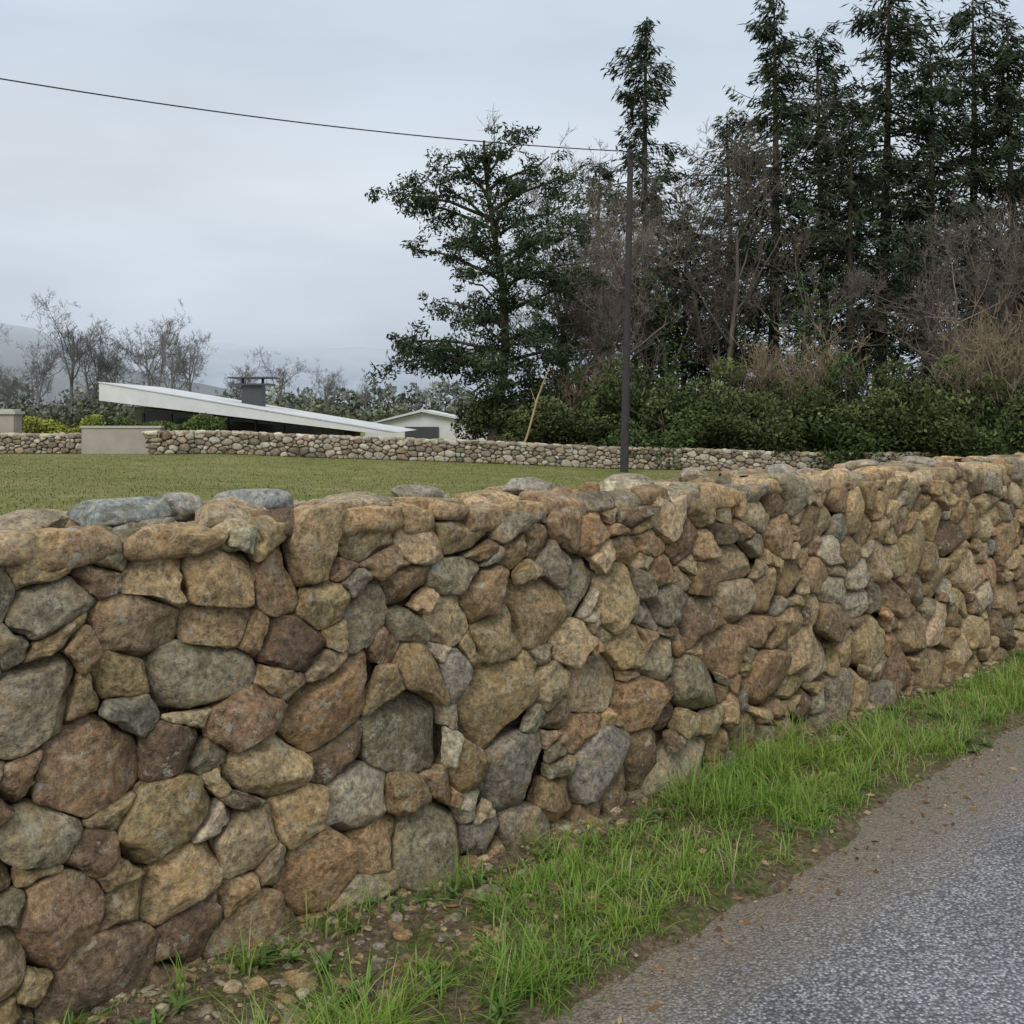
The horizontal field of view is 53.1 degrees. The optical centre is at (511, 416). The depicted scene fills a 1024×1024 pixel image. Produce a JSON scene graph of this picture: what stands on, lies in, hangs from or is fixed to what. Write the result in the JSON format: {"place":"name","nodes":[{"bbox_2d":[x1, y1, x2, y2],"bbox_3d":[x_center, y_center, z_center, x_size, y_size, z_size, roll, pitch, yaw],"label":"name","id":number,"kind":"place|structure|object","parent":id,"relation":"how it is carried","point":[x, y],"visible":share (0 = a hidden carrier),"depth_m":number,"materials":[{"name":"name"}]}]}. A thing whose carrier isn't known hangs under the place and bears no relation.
{"place":"outdoors","nodes":[
{"label":"outdoors","id":0,"kind":"place"},
{"bbox_2d":[0,333,373,415],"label":"hill","id":1,"kind":"structure","parent":0,"point":[11,356],"depth_m":415.18,"materials":[{"name":"grey"}]},
{"bbox_2d":[0,453,708,514],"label":"field grass","id":2,"kind":"structure","parent":0,"point":[298,489],"depth_m":29.87,"materials":[{"name":"green plant"}]},
{"bbox_2d":[0,421,1023,1023],"bbox_3d":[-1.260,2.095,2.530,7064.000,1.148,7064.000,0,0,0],"label":"ground","id":3,"kind":"structure","parent":0,"point":[420,941],"depth_m":3.65,"materials":[{"name":"green plant"}]},
{"bbox_2d":[0,322,12,348],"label":"bare tree","id":4,"kind":"object","parent":3,"relation":"on","point":[6,335],"visible":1,"depth_m":114.19,"materials":[{"name":"grey plant"}]},
{"bbox_2d":[0,409,24,432],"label":"pillar shaft","id":5,"kind":"object","parent":3,"relation":"on","point":[10,420],"visible":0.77,"depth_m":44.23,"materials":[{"name":"concrete"}]},
{"bbox_2d":[0,355,33,408],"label":"bare tree","id":6,"kind":"object","parent":3,"relation":"on","point":[7,393],"visible":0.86,"depth_m":119.54,"materials":[{"name":"grey plant"}]},
{"bbox_2d":[5,329,71,412],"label":"bare tree","id":7,"kind":"object","parent":3,"relation":"on","point":[46,369],"visible":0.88,"depth_m":114.86,"materials":[{"name":"grey plant"}]},
{"bbox_2d":[0,432,80,453],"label":"dry stone wall","id":8,"kind":"structure","parent":3,"relation":"on","point":[42,443],"depth_m":43.52,"materials":[{"name":"beige stone"}]},
{"bbox_2d":[22,414,105,433],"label":"clipped hedge","id":9,"kind":"object","parent":3,"relation":"on","point":[40,425],"visible":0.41,"depth_m":46.11,"materials":[{"name":"green plant"}]},
{"bbox_2d":[22,289,114,421],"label":"bare tree","id":10,"kind":"object","parent":3,"relation":"on","point":[72,377],"visible":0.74,"depth_m":108.81,"materials":[{"name":"grey plant"}]},
{"bbox_2d":[50,312,129,422],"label":"bare tree","id":11,"kind":"object","parent":3,"relation":"on","point":[105,367],"visible":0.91,"depth_m":107.22,"materials":[{"name":"grey plant"}]},
{"bbox_2d":[74,324,147,422],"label":"bare tree","id":12,"kind":"object","parent":3,"relation":"on","point":[113,367],"visible":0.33,"depth_m":119.26,"materials":[{"name":"grey plant"}]},
{"bbox_2d":[80,426,163,453],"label":"rendered entrance wall","id":13,"kind":"structure","parent":3,"relation":"on","point":[113,439],"depth_m":43.05,"materials":[{"name":"paint"}]},
{"bbox_2d":[107,298,201,391],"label":"bare tree","id":14,"kind":"object","parent":3,"relation":"on","point":[163,340],"visible":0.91,"depth_m":110.05,"materials":[{"name":"grey plant"}]},
{"bbox_2d":[113,412,226,430],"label":"clipped hedge","id":15,"kind":"object","parent":3,"relation":"on","point":[209,422],"visible":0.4,"depth_m":58.11,"materials":[{"name":"green plant"}]},
{"bbox_2d":[143,321,209,390],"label":"bare tree","id":16,"kind":"object","parent":3,"relation":"on","point":[174,374],"visible":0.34,"depth_m":121.81,"materials":[{"name":"grey plant"}]},
{"bbox_2d":[165,331,216,391],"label":"bare tree","id":17,"kind":"object","parent":3,"relation":"on","point":[193,356],"visible":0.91,"depth_m":118.05,"materials":[{"name":"grey plant"}]},
{"bbox_2d":[217,355,263,399],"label":"bare tree","id":18,"kind":"object","parent":3,"relation":"on","point":[238,389],"visible":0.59,"depth_m":125.01,"materials":[{"name":"grey plant"}]},
{"bbox_2d":[134,407,360,435],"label":"walls","id":19,"kind":"structure","parent":3,"relation":"on","point":[139,411],"depth_m":64.00,"materials":[{"name":"grey paint"}]},
{"bbox_2d":[145,411,169,428],"bbox_3d":[-22.125,0.671,63.975,1.550,2.058,0.150,0,0,0],"label":"window","id":20,"kind":"structure","parent":19,"relation":"attached to","point":[153,416],"depth_m":63.90,"materials":[{"name":"grey glass"}]},
{"bbox_2d":[173,414,192,428],"bbox_3d":[-20.375,0.771,63.975,1.550,1.859,0.150,0,0,0],"label":"window","id":21,"kind":"structure","parent":19,"relation":"attached to","point":[178,419],"depth_m":63.90,"materials":[{"name":"grey glass"}]},
{"bbox_2d":[226,416,228,430],"bbox_3d":[-17.750,0.800,63.880,0.120,2.000,0.140,0,0,0],"label":"mullion","id":22,"kind":"object","parent":19,"relation":"attached to","point":[227,423],"visible":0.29,"depth_m":63.81},
{"bbox_2d":[229,420,253,430],"bbox_3d":[-16.875,0.970,63.975,1.550,1.460,0.150,0,0,0],"label":"window","id":23,"kind":"structure","parent":19,"relation":"attached to","point":[240,426],"depth_m":63.90,"materials":[{"name":"grey glass"}]},
{"bbox_2d":[99,383,412,432],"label":"roof","id":24,"kind":"structure","parent":19,"relation":"on","point":[113,393],"depth_m":61.00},
{"bbox_2d":[98,382,414,432],"bbox_3d":[-15.680,-0.550,66.525,17.960,3.040,11.150,0,0,0],"label":"roof covering","id":25,"kind":"object","parent":24,"relation":"on","point":[283,410],"visible":1,"depth_m":64.50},
{"bbox_2d":[227,377,279,405],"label":"chimney","id":26,"kind":"object","parent":25,"relation":"on","point":[253,393],"visible":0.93,"depth_m":66.45,"materials":[{"name":"grey metal"}]},
{"bbox_2d":[257,423,281,432],"bbox_3d":[-15.125,1.070,63.975,1.550,1.260,0.150,0,0,0],"label":"window","id":27,"kind":"structure","parent":19,"relation":"attached to","point":[267,428],"depth_m":63.90,"materials":[{"name":"grey glass"}]},
{"bbox_2d":[285,427,309,433],"bbox_3d":[-13.375,1.170,63.975,1.550,1.061,0.150,0,0,0],"label":"window","id":28,"kind":"structure","parent":19,"relation":"attached to","point":[296,430],"depth_m":63.90,"materials":[{"name":"grey glass"}]},
{"bbox_2d":[254,419,256,431],"bbox_3d":[-16.000,0.800,63.880,0.120,2.000,0.140,0,0,0],"label":"mullion","id":29,"kind":"object","parent":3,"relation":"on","point":[255,425],"visible":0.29,"depth_m":63.81},
{"bbox_2d":[250,345,309,403],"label":"bare tree","id":30,"kind":"object","parent":3,"relation":"on","point":[282,377],"visible":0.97,"depth_m":129.49,"materials":[{"name":"grey plant"}]},
{"bbox_2d":[282,423,284,433],"bbox_3d":[-14.250,0.800,63.880,0.120,2.000,0.140,0,0,0],"label":"mullion","id":31,"kind":"object","parent":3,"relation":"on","point":[283,428],"visible":0.29,"depth_m":63.81},
{"bbox_2d":[0,390,586,430],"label":"distant hedgerow","id":32,"kind":"object","parent":3,"relation":"on","point":[106,408],"visible":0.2,"depth_m":103.39,"materials":[{"name":"green plant"}]},
{"bbox_2d":[306,358,346,412],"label":"bare tree","id":33,"kind":"object","parent":3,"relation":"on","point":[328,385],"visible":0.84,"depth_m":134.44,"materials":[{"name":"grey plant"}]},
{"bbox_2d":[0,375,680,426],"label":"distant hedgerow","id":34,"kind":"object","parent":3,"relation":"on","point":[381,393],"visible":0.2,"depth_m":148.29,"materials":[{"name":"green plant"}]},
{"bbox_2d":[350,376,376,409],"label":"bare tree","id":35,"kind":"object","parent":3,"relation":"on","point":[367,396],"visible":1,"depth_m":129.97,"materials":[{"name":"grey plant"}]},
{"bbox_2d":[365,409,486,440],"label":"white farm shed","id":36,"kind":"structure","parent":3,"relation":"on","point":[430,424],"depth_m":79.50,"materials":[{"name":"paint"}]},
{"bbox_2d":[405,427,438,438],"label":"door","id":37,"kind":"structure","parent":36,"relation":"in","point":[419,432],"depth_m":79.32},
{"bbox_2d":[362,121,614,440],"bbox_3d":[-1.177,-6.277,51.928,12.631,16.813,9.224,0,0,0],"label":"scots pine tree","id":38,"kind":"object","parent":3,"relation":"on","point":[459,357],"visible":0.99,"depth_m":51.11,"materials":[{"name":"green plant"}]},
{"bbox_2d":[450,374,566,440],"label":"evergreen shrub","id":39,"kind":"object","parent":3,"relation":"on","point":[478,417],"visible":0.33,"depth_m":52.61,"materials":[{"name":"green plant"}]},
{"bbox_2d":[0,452,1023,1023],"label":"dry stone wall","id":40,"kind":"structure","parent":3,"relation":"on","point":[230,714],"depth_m":3.38,"materials":[{"name":"brown stone"}]},
{"bbox_2d":[524,364,550,441],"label":"dead leaning tree","id":41,"kind":"object","parent":3,"relation":"on","point":[531,420],"visible":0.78,"depth_m":45.97,"materials":[{"name":"brown wood"}]},
{"bbox_2d":[489,395,599,444],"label":"evergreen shrub","id":42,"kind":"object","parent":3,"relation":"on","point":[535,434],"visible":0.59,"depth_m":47.78,"materials":[{"name":"green plant"}]},
{"bbox_2d":[71,649,1023,1023],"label":"fallen leaves","id":43,"kind":"object","parent":3,"relation":"on","point":[619,1019],"visible":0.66,"depth_m":3.42,"materials":[{"name":"brown plant"}]},
{"bbox_2d":[498,206,636,404],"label":"bare tree","id":44,"kind":"object","parent":3,"relation":"on","point":[562,338],"visible":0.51,"depth_m":55.08,"materials":[{"name":"brown plant"}]},
{"bbox_2d":[508,363,634,444],"bbox_3d":[3.314,-0.194,51.732,6.171,5.105,9.039,0,0,16],"label":"evergreen shrub","id":45,"kind":"object","parent":3,"relation":"on","point":[568,369],"visible":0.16,"depth_m":51.37,"materials":[{"name":"green plant"}]},
{"bbox_2d":[532,351,631,413],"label":"bare shrub","id":46,"kind":"object","parent":3,"relation":"on","point":[565,390],"visible":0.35,"depth_m":51.73,"materials":[{"name":"brown plant"}]},
{"bbox_2d":[141,430,1023,470],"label":"dry stone wall","id":47,"kind":"structure","parent":3,"relation":"on","point":[335,446],"depth_m":43.91,"materials":[{"name":"beige stone"}]},
{"bbox_2d":[477,104,693,399],"bbox_3d":[4.791,-7.202,56.390,12.277,18.950,11.975,0,0,30],"label":"bare tree","id":48,"kind":"object","parent":3,"relation":"on","point":[618,278],"visible":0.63,"depth_m":55.00,"materials":[{"name":"brown plant"}]},
{"bbox_2d":[513,156,658,386],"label":"spruce tree","id":49,"kind":"object","parent":3,"relation":"on","point":[598,166],"visible":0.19,"depth_m":69.70,"materials":[{"name":"green plant"}]},
{"bbox_2d":[545,407,650,446],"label":"evergreen shrub","id":50,"kind":"object","parent":3,"relation":"on","point":[601,423],"visible":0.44,"depth_m":47.48,"materials":[{"name":"green plant"}]},
{"bbox_2d":[504,185,724,395],"bbox_3d":[6.627,-5.651,61.625,13.475,16.183,15.814,0,0,43],"label":"bare tree","id":51,"kind":"object","parent":3,"relation":"on","point":[618,341],"visible":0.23,"depth_m":60.05,"materials":[{"name":"brown plant"}]},
{"bbox_2d":[620,149,632,471],"bbox_3d":[4.684,-4.159,41.955,0.558,13.602,0.430,0,0,17],"label":"utility pole","id":52,"kind":"object","parent":3,"relation":"on","point":[624,457],"visible":0.95,"depth_m":41.88,"materials":[{"name":"wood"}]},
{"bbox_2d":[0,78,629,151],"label":"overhead wire","id":53,"kind":"object","parent":52,"relation":"attached to","point":[297,121],"visible":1,"depth_m":34.92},
{"bbox_2d":[577,353,689,446],"bbox_3d":[6.014,-0.298,50.133,6.477,5.589,5.481,0,0,-43],"label":"evergreen shrub","id":54,"kind":"object","parent":3,"relation":"on","point":[638,403],"visible":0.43,"depth_m":48.73,"materials":[{"name":"green plant"}]},
{"bbox_2d":[560,16,750,397],"bbox_3d":[8.263,-11.305,63.204,10.370,27.573,10.374,0,0,34],"label":"spruce tree","id":55,"kind":"object","parent":3,"relation":"on","point":[643,45],"visible":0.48,"depth_m":63.63,"materials":[{"name":"green plant"}]},
{"bbox_2d":[592,396,727,469],"bbox_3d":[7.462,0.748,48.439,6.170,3.494,9.038,0,0,40],"label":"evergreen shrub","id":56,"kind":"object","parent":3,"relation":"on","point":[658,442],"visible":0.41,"depth_m":45.98,"materials":[{"name":"green plant"}]},
{"bbox_2d":[571,162,761,410],"bbox_3d":[7.652,-5.479,58.919,8.771,17.995,10.498,0,0,-29],"label":"bare tree","id":57,"kind":"object","parent":3,"relation":"on","point":[668,370],"visible":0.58,"depth_m":57.50,"materials":[{"name":"brown plant"}]},
{"bbox_2d":[617,196,755,398],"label":"spruce tree","id":58,"kind":"object","parent":3,"relation":"on","point":[686,343],"visible":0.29,"depth_m":61.73,"materials":[{"name":"green plant"}]},
{"bbox_2d":[637,376,764,446],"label":"evergreen shrub","id":59,"kind":"object","parent":3,"relation":"on","point":[682,402],"visible":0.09,"depth_m":48.86,"materials":[{"name":"green plant"}]},
{"bbox_2d":[655,398,765,449],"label":"evergreen shrub","id":60,"kind":"object","parent":3,"relation":"on","point":[724,430],"visible":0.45,"depth_m":46.68,"materials":[{"name":"green plant"}]},
{"bbox_2d":[599,72,843,390],"bbox_3d":[10.869,-8.014,58.594,13.448,21.281,13.787,0,0,-12],"label":"bare tree","id":61,"kind":"object","parent":3,"relation":"on","point":[737,308],"visible":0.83,"depth_m":56.75,"materials":[{"name":"brown plant"}]},
{"bbox_2d":[684,354,784,448],"bbox_3d":[11.038,-0.168,49.828,4.770,5.823,5.141,0,0,38],"label":"evergreen shrub","id":62,"kind":"object","parent":3,"relation":"on","point":[726,397],"visible":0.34,"depth_m":49.44,"materials":[{"name":"green plant"}]},
{"bbox_2d":[664,107,816,386],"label":"spruce tree","id":63,"kind":"object","parent":3,"relation":"on","point":[734,121],"visible":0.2,"depth_m":69.42,"materials":[{"name":"green plant"}]},
{"bbox_2d":[708,338,810,407],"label":"bare shrub","id":64,"kind":"object","parent":3,"relation":"on","point":[754,370],"visible":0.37,"depth_m":50.53,"materials":[{"name":"brown plant"}]},
{"bbox_2d":[711,391,815,451],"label":"evergreen shrub","id":65,"kind":"object","parent":3,"relation":"on","point":[753,424],"visible":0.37,"depth_m":47.23,"materials":[{"name":"green plant"}]},
{"bbox_2d":[668,0,868,389],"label":"spruce tree","id":66,"kind":"object","parent":3,"relation":"on","point":[767,31],"visible":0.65,"depth_m":59.39,"materials":[{"name":"green plant"}]},
{"bbox_2d":[710,320,889,409],"bbox_3d":[14.402,-0.553,51.191,8.226,8.762,5.816,0,0,-25],"label":"bare shrub","id":67,"kind":"object","parent":3,"relation":"on","point":[821,372],"visible":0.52,"depth_m":51.24,"materials":[{"name":"brown plant"}]},
{"bbox_2d":[744,376,861,455],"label":"evergreen shrub","id":68,"kind":"object","parent":3,"relation":"on","point":[799,437],"visible":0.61,"depth_m":46.93,"materials":[{"name":"green plant"}]},
{"bbox_2d":[744,216,921,397],"bbox_3d":[16.903,-3.745,56.227,8.337,14.146,8.087,0,0,-12],"label":"bare tree","id":69,"kind":"object","parent":3,"relation":"on","point":[804,324],"visible":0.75,"depth_m":54.80,"materials":[{"name":"brown plant"}]},
{"bbox_2d":[722,24,945,397],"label":"spruce tree","id":70,"kind":"object","parent":3,"relation":"on","point":[832,72],"visible":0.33,"depth_m":65.32,"materials":[{"name":"green plant"}]},
{"bbox_2d":[749,406,919,469],"bbox_3d":[14.197,1.060,48.338,9.039,3.357,6.171,0,0,37],"label":"evergreen shrub","id":71,"kind":"object","parent":3,"relation":"on","point":[825,441],"visible":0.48,"depth_m":46.16,"materials":[{"name":"green plant"}]},
{"bbox_2d":[742,94,949,402],"bbox_3d":[18.159,-7.805,57.434,9.640,20.967,10.692,0,0,-29],"label":"spruce tree","id":72,"kind":"object","parent":3,"relation":"on","point":[858,216],"visible":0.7,"depth_m":57.66,"materials":[{"name":"green plant"}]},
{"bbox_2d":[767,351,931,452],"bbox_3d":[16.783,-0.172,50.266,9.039,6.050,6.171,0,0,19],"label":"evergreen shrub","id":73,"kind":"object","parent":3,"relation":"on","point":[845,394],"visible":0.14,"depth_m":49.87,"materials":[{"name":"green plant"}]},
{"bbox_2d":[767,0,982,402],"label":"spruce tree","id":74,"kind":"object","parent":3,"relation":"on","point":[904,50],"visible":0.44,"depth_m":61.08,"materials":[{"name":"green plant"}]},
{"bbox_2d":[831,386,937,451],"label":"evergreen shrub","id":75,"kind":"object","parent":3,"relation":"on","point":[907,420],"visible":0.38,"depth_m":47.33,"materials":[{"name":"green plant"}]},
{"bbox_2d":[857,354,959,438],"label":"evergreen shrub","id":76,"kind":"object","parent":3,"relation":"on","point":[904,388],"visible":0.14,"depth_m":48.74,"materials":[{"name":"green plant"}]},
{"bbox_2d":[823,39,1023,400],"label":"spruce tree","id":77,"kind":"object","parent":3,"relation":"on","point":[934,150],"visible":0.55,"depth_m":59.12,"materials":[{"name":"green plant"}]},
{"bbox_2d":[863,393,984,456],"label":"evergreen shrub","id":78,"kind":"object","parent":3,"relation":"on","point":[946,422],"visible":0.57,"depth_m":46.48,"materials":[{"name":"green plant"}]},
{"bbox_2d":[846,189,1023,388],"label":"bare tree","id":79,"kind":"object","parent":3,"relation":"on","point":[930,312],"visible":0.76,"depth_m":54.80,"materials":[{"name":"brown plant"}]},
{"bbox_2d":[856,0,1023,391],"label":"spruce tree","id":80,"kind":"object","parent":3,"relation":"on","point":[987,31],"visible":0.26,"depth_m":62.34,"materials":[{"name":"green plant"}]},
{"bbox_2d":[879,172,1023,392],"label":"bare tree","id":81,"kind":"object","parent":3,"relation":"on","point":[988,293],"visible":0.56,"depth_m":55.59,"materials":[{"name":"brown plant"}]},
{"bbox_2d":[906,352,1014,451],"bbox_3d":[21.316,-0.169,49.386,5.141,6.057,4.770,0,0,10],"label":"evergreen shrub","id":82,"kind":"object","parent":3,"relation":"on","point":[981,395],"visible":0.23,"depth_m":48.64,"materials":[{"name":"green plant"}]},
{"bbox_2d":[910,396,1023,457],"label":"evergreen shrub","id":83,"kind":"object","parent":3,"relation":"on","point":[992,442],"visible":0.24,"depth_m":46.82,"materials":[{"name":"green plant"}]},
{"bbox_2d":[916,287,1023,422],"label":"bare shrub","id":84,"kind":"object","parent":3,"relation":"on","point":[1018,339],"visible":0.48,"depth_m":50.78,"materials":[{"name":"brown plant"}]},
{"bbox_2d":[923,320,1023,428],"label":"bare shrub","id":85,"kind":"object","parent":3,"relation":"on","point":[980,351],"visible":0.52,"depth_m":49.27,"materials":[{"name":"brown plant"}]},
{"bbox_2d":[937,182,1023,323],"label":"bare tree","id":86,"kind":"object","parent":3,"relation":"on","point":[1003,243],"visible":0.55,"depth_m":56.03,"materials":[{"name":"brown plant"}]},
{"bbox_2d":[946,16,1023,388],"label":"spruce tree","id":87,"kind":"object","parent":3,"relation":"on","point":[1003,97],"visible":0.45,"depth_m":59.66,"materials":[{"name":"green plant"}]},
{"bbox_2d":[951,373,1023,455],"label":"evergreen shrub","id":88,"kind":"object","parent":3,"relation":"on","point":[1009,427],"visible":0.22,"depth_m":47.29,"materials":[{"name":"green plant"}]},
{"bbox_2d":[952,91,1023,365],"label":"spruce tree","id":89,"kind":"object","parent":3,"relation":"on","point":[1020,165],"visible":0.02,"depth_m":68.54,"materials":[{"name":"green plant"}]},
{"bbox_2d":[983,395,1023,450],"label":"evergreen shrub","id":90,"kind":"object","parent":3,"relation":"on","point":[1020,413],"visible":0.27,"depth_m":47.88,"materials":[{"name":"green plant"}]},
{"bbox_2d":[983,157,1023,301],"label":"spruce tree","id":91,"kind":"object","parent":3,"relation":"on","point":[1000,231],"visible":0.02,"depth_m":60.06,"materials":[{"name":"green plant"}]},
{"bbox_2d":[0,0,1023,373],"label":"sky","id":92,"kind":"structure","parent":0,"point":[267,233],"materials":[{"name":"grey"}]},
{"bbox_2d":[17,638,1023,1023],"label":"verge grass","id":93,"kind":"structure","parent":0,"point":[529,972],"depth_m":3.51,"materials":[{"name":"green plant"}]},
{"bbox_2d":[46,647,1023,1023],"bbox_3d":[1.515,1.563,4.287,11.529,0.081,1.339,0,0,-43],"label":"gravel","id":94,"kind":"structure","parent":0,"point":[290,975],"depth_m":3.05,"materials":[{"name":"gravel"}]},
{"bbox_2d":[122,357,984,411],"bbox_3d":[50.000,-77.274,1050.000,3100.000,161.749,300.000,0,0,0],"label":"hill","id":95,"kind":"structure","parent":0,"point":[215,376],"depth_m":1051.54,"materials":[{"name":"grey"}]},
{"bbox_2d":[538,725,1023,1023],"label":"road","id":96,"kind":"structure","parent":0,"point":[935,935],"depth_m":3.13,"materials":[{"name":"grey asphalt"}]}
]}

